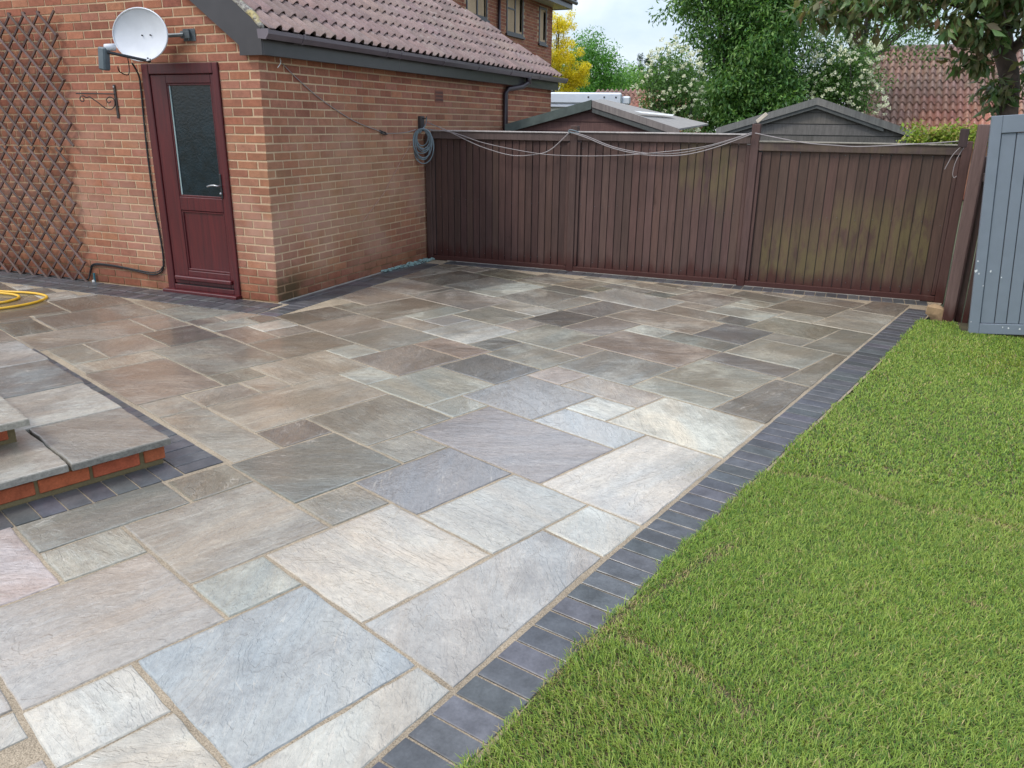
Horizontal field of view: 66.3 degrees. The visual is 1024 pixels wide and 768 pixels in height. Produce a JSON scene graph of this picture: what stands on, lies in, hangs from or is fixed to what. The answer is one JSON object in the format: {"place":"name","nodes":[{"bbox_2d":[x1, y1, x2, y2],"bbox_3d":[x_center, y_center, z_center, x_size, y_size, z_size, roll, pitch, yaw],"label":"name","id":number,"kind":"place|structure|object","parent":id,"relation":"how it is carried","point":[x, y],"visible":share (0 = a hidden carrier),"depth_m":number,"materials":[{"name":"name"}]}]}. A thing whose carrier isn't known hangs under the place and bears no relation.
{"place":"outdoors","nodes":[
{"label":"outdoors","id":0,"kind":"place"},
{"bbox_2d":[0,259,941,767],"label":"patio","id":1,"kind":"structure","parent":0,"point":[406,507],"depth_m":3.61,"materials":[{"name":"stone"}]},
{"bbox_2d":[0,290,47,309],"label":"garden hose","id":2,"kind":"object","parent":1,"relation":"on","point":[5,292],"visible":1,"depth_m":7.32,"materials":[{"name":"yellow rubber"}]},
{"bbox_2d":[0,330,170,510],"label":"garden steps","id":3,"kind":"structure","parent":1,"relation":"on","point":[61,431],"depth_m":3.83,"materials":[{"name":"grey stone"}]},
{"bbox_2d":[381,257,433,271],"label":"slate chippings","id":4,"kind":"object","parent":1,"relation":"on","point":[407,264],"visible":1,"depth_m":9.33,"materials":[{"name":"grey gravel"}]},
{"bbox_2d":[278,260,919,302],"bbox_3d":[0.846,-1.179,8.714,6.250,0.010,2.462,-1,18,-4],"label":"mortar fillet","id":5,"kind":"object","parent":1,"relation":"on","point":[563,270],"visible":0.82,"depth_m":8.35,"materials":[{"name":"grey concrete"}]},
{"bbox_2d":[425,112,972,304],"bbox_3d":[1.609,-2.013,8.499,5.746,1.773,0.090,8,20,22],"label":"timber fence","id":6,"kind":"object","parent":1,"relation":"on","point":[882,221],"visible":0.95,"depth_m":8.34,"materials":[{"name":"brown wood"}]},
{"bbox_2d":[427,122,568,155],"bbox_3d":[-0.183,-2.795,8.955,1.776,0.359,0.015,8,20,22],"label":"fence wire","id":7,"kind":"object","parent":6,"relation":"attached to","point":[500,152],"visible":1,"depth_m":8.97,"materials":[{"name":"grey metal"}]},
{"bbox_2d":[428,129,751,155],"bbox_3d":[0.706,-2.641,8.590,3.699,0.278,0.022,8,20,22],"label":"fence wire","id":8,"kind":"object","parent":6,"relation":"attached to","point":[598,155],"visible":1,"depth_m":8.49,"materials":[{"name":"grey metal"}]},
{"bbox_2d":[570,131,751,154],"bbox_3d":[1.525,-2.544,8.269,1.930,0.234,0.015,8,20,22],"label":"fence wire","id":9,"kind":"object","parent":6,"relation":"attached to","point":[659,153],"visible":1,"depth_m":8.28,"materials":[{"name":"grey metal"}]},
{"bbox_3d":[0.669,-2.767,8.585,0.130,0.043,0.039,8,20,22],"label":"wire knot","id":10,"kind":"object","parent":9,"relation":"attached to","visible":0},
{"bbox_2d":[572,133,751,155],"bbox_3d":[1.526,-2.528,8.265,1.921,0.243,0.011,8,20,22],"label":"fence wire","id":11,"kind":"object","parent":10,"relation":"attached to","point":[663,155],"visible":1,"depth_m":8.26,"materials":[{"name":"grey metal"}]},
{"bbox_2d":[755,133,957,146],"bbox_3d":[3.300,-2.340,7.538,1.874,0.121,0.015,8,20,22],"label":"fence wire","id":12,"kind":"object","parent":6,"relation":"attached to","point":[856,146],"visible":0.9,"depth_m":7.54,"materials":[{"name":"grey metal"}]},
{"bbox_2d":[925,304,943,320],"bbox_3d":[3.805,-0.619,7.013,0.198,0.200,0.118,8,20,22],"label":"footing stone","id":13,"kind":"object","parent":1,"relation":"on","point":[934,312],"visible":0.69,"depth_m":6.97,"materials":[{"name":"beige stone"}]},
{"bbox_2d":[447,320,1023,767],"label":"lawn","id":14,"kind":"structure","parent":0,"point":[963,326],"depth_m":2.59,"materials":[{"name":"plant"}]},
{"bbox_2d":[775,318,1023,501],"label":"lawn grass","id":15,"kind":"structure","parent":14,"relation":"on","point":[951,372],"depth_m":4.60,"materials":[{"name":"green plant"}]},
{"bbox_2d":[968,114,1023,334],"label":"grey panel","id":16,"kind":"object","parent":14,"relation":"on","point":[997,302],"visible":1,"depth_m":6.24,"materials":[{"name":"grey wood"}]},
{"bbox_2d":[552,0,1023,130],"label":"sky","id":17,"kind":"structure","parent":0,"point":[624,21],"materials":[{"name":"white"}]},
{"bbox_2d":[708,132,977,398],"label":"ground","id":18,"kind":"structure","parent":0,"point":[949,272],"depth_m":10.20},
{"bbox_2d":[0,0,567,302],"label":"brick garage","id":19,"kind":"structure","parent":18,"relation":"on","point":[270,181],"depth_m":7.65,"materials":[{"name":"brick"}]},
{"bbox_2d":[0,10,74,146],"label":"trellis panel","id":20,"kind":"object","parent":19,"relation":"attached to","point":[45,60],"visible":1,"depth_m":7.69,"materials":[{"name":"brown wood"}]},
{"bbox_2d":[0,145,87,281],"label":"trellis panel","id":21,"kind":"object","parent":19,"relation":"attached to","point":[48,174],"visible":0.95,"depth_m":8.19,"materials":[{"name":"brown wood"}]},
{"bbox_2d":[0,63,163,280],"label":"black cable","id":22,"kind":"object","parent":19,"relation":"attached to","point":[137,72],"visible":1,"depth_m":7.62,"materials":[{"name":"plastic"}]},
{"bbox_2d":[76,84,119,117],"bbox_3d":[-3.919,-2.673,7.409,0.373,0.300,0.024,0,18,-1],"label":"basket bracket","id":23,"kind":"object","parent":19,"relation":"attached to","point":[115,99],"visible":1,"depth_m":7.40,"materials":[{"name":"metal"}]},
{"bbox_2d":[90,263,162,272],"bbox_3d":[-3.928,-1.189,7.966,1.023,0.099,0.013,8,20,22],"label":"thin cable","id":24,"kind":"object","parent":19,"relation":"attached to","point":[128,267],"visible":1,"depth_m":7.95,"materials":[{"name":"black plastic"}]},
{"bbox_2d":[98,7,195,70],"bbox_3d":[-3.167,-2.989,6.808,0.801,0.522,0.307,-1,18,-5],"label":"satellite dish","id":25,"kind":"object","parent":19,"relation":"attached to","point":[140,34],"visible":1,"depth_m":6.83,"materials":[{"name":"white paint"}]},
{"bbox_2d":[117,58,129,75],"bbox_3d":[-3.502,-2.863,7.064,0.046,0.151,0.182,7,19,17],"label":"dish lead","id":26,"kind":"object","parent":25,"relation":"hanging from","point":[129,69],"visible":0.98,"depth_m":7.10,"materials":[{"name":"black plastic"}]},
{"bbox_2d":[150,74,233,289],"bbox_3d":[-2.988,-1.861,7.328,0.744,1.928,0.116,8,20,22],"label":"door leaf","id":27,"kind":"structure","parent":19,"relation":"in","point":[184,104],"depth_m":7.33,"materials":[{"name":"plastic"}]},
{"bbox_2d":[282,63,415,133],"bbox_3d":[-1.584,-2.882,8.042,0.021,0.607,2.303,8,20,22],"label":"wall wire","id":28,"kind":"object","parent":19,"relation":"attached to","point":[337,110],"depth_m":7.74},
{"bbox_2d":[418,116,426,130],"bbox_3d":[-1.038,-3.062,9.220,0.107,0.171,0.090,8,20,22],"label":"rope hook board","id":29,"kind":"object","parent":19,"relation":"attached to","point":[421,121],"visible":0.93,"depth_m":9.20,"materials":[{"name":"metal"}]},
{"bbox_2d":[413,119,433,163],"bbox_3d":[-1.047,-2.859,9.211,0.260,0.530,0.081,-6,19,-19],"label":"rope coil","id":30,"kind":"object","parent":29,"relation":"hanging from","point":[429,139],"visible":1,"depth_m":9.21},
{"bbox_2d":[0,261,928,767],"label":"paver edging","id":31,"kind":"object","parent":18,"relation":"on","point":[630,563],"visible":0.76,"depth_m":3.48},
{"bbox_2d":[452,0,577,63],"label":"neighbour house","id":32,"kind":"structure","parent":18,"relation":"on","point":[526,24],"depth_m":20.27,"materials":[{"name":"brick"}]},
{"bbox_2d":[466,0,489,22],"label":"window","id":33,"kind":"structure","parent":32,"relation":"in","point":[485,19],"depth_m":18.05,"materials":[{"name":"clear glass"}]},
{"bbox_2d":[505,0,524,39],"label":"window","id":34,"kind":"structure","parent":32,"relation":"in","point":[513,34],"depth_m":19.71,"materials":[{"name":"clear glass"}]},
{"bbox_2d":[538,6,547,46],"bbox_3d":[0.846,-9.734,21.358,0.080,0.970,0.660,8,20,22],"label":"window","id":35,"kind":"structure","parent":32,"relation":"in","point":[540,43],"depth_m":21.43,"materials":[{"name":"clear glass"}]},
{"bbox_2d":[551,9,592,91],"bbox_3d":[1.491,-9.151,24.888,1.312,5.165,2.363,-11,22,-31],"label":"robinia tree","id":36,"kind":"object","parent":18,"relation":"on","point":[560,58],"visible":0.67,"depth_m":24.23,"materials":[{"name":"yellow plant"}]},
{"bbox_2d":[551,92,630,110],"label":"white outbuilding","id":37,"kind":"structure","parent":18,"relation":"on","point":[559,100],"depth_m":14.94,"materials":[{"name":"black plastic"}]},
{"bbox_2d":[558,25,638,91],"bbox_3d":[3.460,-12.776,34.754,4.224,5.862,3.866,8,20,22],"label":"ash tree","id":38,"kind":"object","parent":18,"relation":"on","point":[597,80],"visible":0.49,"depth_m":33.78,"materials":[{"name":"green plant"}]},
{"bbox_2d":[505,99,707,142],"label":"garden shed","id":39,"kind":"structure","parent":18,"relation":"on","point":[604,115],"depth_m":10.36,"materials":[{"name":"grey wood"}]},
{"bbox_2d":[608,59,686,90],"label":"willow tree","id":40,"kind":"object","parent":18,"relation":"on","point":[633,68],"visible":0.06,"depth_m":41.88,"materials":[{"name":"green plant"}]},
{"bbox_2d":[596,89,707,134],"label":"pantiled outbuilding","id":41,"kind":"structure","parent":18,"relation":"on","point":[631,94],"depth_m":27.66,"materials":[{"name":"brick"}]},
{"bbox_2d":[630,34,714,134],"bbox_3d":[2.892,-4.700,14.530,1.572,3.281,1.253,8,20,22],"label":"elder shrub","id":42,"kind":"object","parent":18,"relation":"on","point":[668,97],"visible":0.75,"depth_m":14.14,"materials":[{"name":"green plant"}]},
{"bbox_2d":[645,0,828,143],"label":"broadleaf tree","id":43,"kind":"object","parent":18,"relation":"on","point":[750,67],"visible":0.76,"depth_m":14.88,"materials":[{"name":"green plant"}]},
{"bbox_2d":[716,98,919,144],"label":"garden shed","id":44,"kind":"structure","parent":18,"relation":"on","point":[817,120],"depth_m":8.64,"materials":[{"name":"grey wood"}]},
{"bbox_2d":[790,19,898,115],"bbox_3d":[6.282,-5.188,15.385,1.789,3.741,1.758,-5,19,-16],"label":"elder shrub","id":45,"kind":"object","parent":18,"relation":"on","point":[837,83],"visible":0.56,"depth_m":14.84,"materials":[{"name":"green plant"}]},
{"bbox_2d":[800,0,958,110],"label":"broadleaf tree","id":46,"kind":"object","parent":18,"relation":"on","point":[894,38],"visible":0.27,"depth_m":19.02,"materials":[{"name":"green plant"}]},
{"bbox_2d":[779,0,1023,247],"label":"cherry tree","id":47,"kind":"object","parent":18,"relation":"on","point":[995,25],"visible":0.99,"depth_m":7.87,"materials":[{"name":"green plant"}]},
{"bbox_2d":[858,44,1023,199],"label":"pantiled garage","id":48,"kind":"structure","parent":18,"relation":"on","point":[932,96],"depth_m":20.79,"materials":[{"name":"ceramic"}]},
{"bbox_2d":[896,117,987,148],"bbox_3d":[4.223,-1.740,7.939,0.900,1.828,0.443,8,20,22],"label":"garden shrub","id":49,"kind":"object","parent":18,"relation":"on","point":[938,135],"visible":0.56,"depth_m":7.66,"materials":[{"name":"green plant"}]},
{"bbox_2d":[942,124,989,322],"bbox_3d":[4.845,-1.332,6.737,1.970,1.685,0.923,8,20,22],"label":"return fence","id":50,"kind":"object","parent":18,"relation":"on","point":[962,260],"visible":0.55,"depth_m":6.72,"materials":[{"name":"brown wood"}]},
{"bbox_2d":[952,143,967,177],"bbox_3d":[4.101,-2.048,7.179,0.083,0.316,0.008,8,20,22],"label":"wire tail","id":51,"kind":"object","parent":50,"relation":"hanging from","point":[955,162],"visible":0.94,"depth_m":7.19},
{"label":"far hedge","id":52,"kind":"object","parent":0,"visible":0},
{"bbox_2d":[636,53,668,74],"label":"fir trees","id":53,"kind":"object","parent":52,"relation":"on","point":[640,56],"visible":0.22,"depth_m":60.19,"materials":[{"name":"green plant"}]}
]}

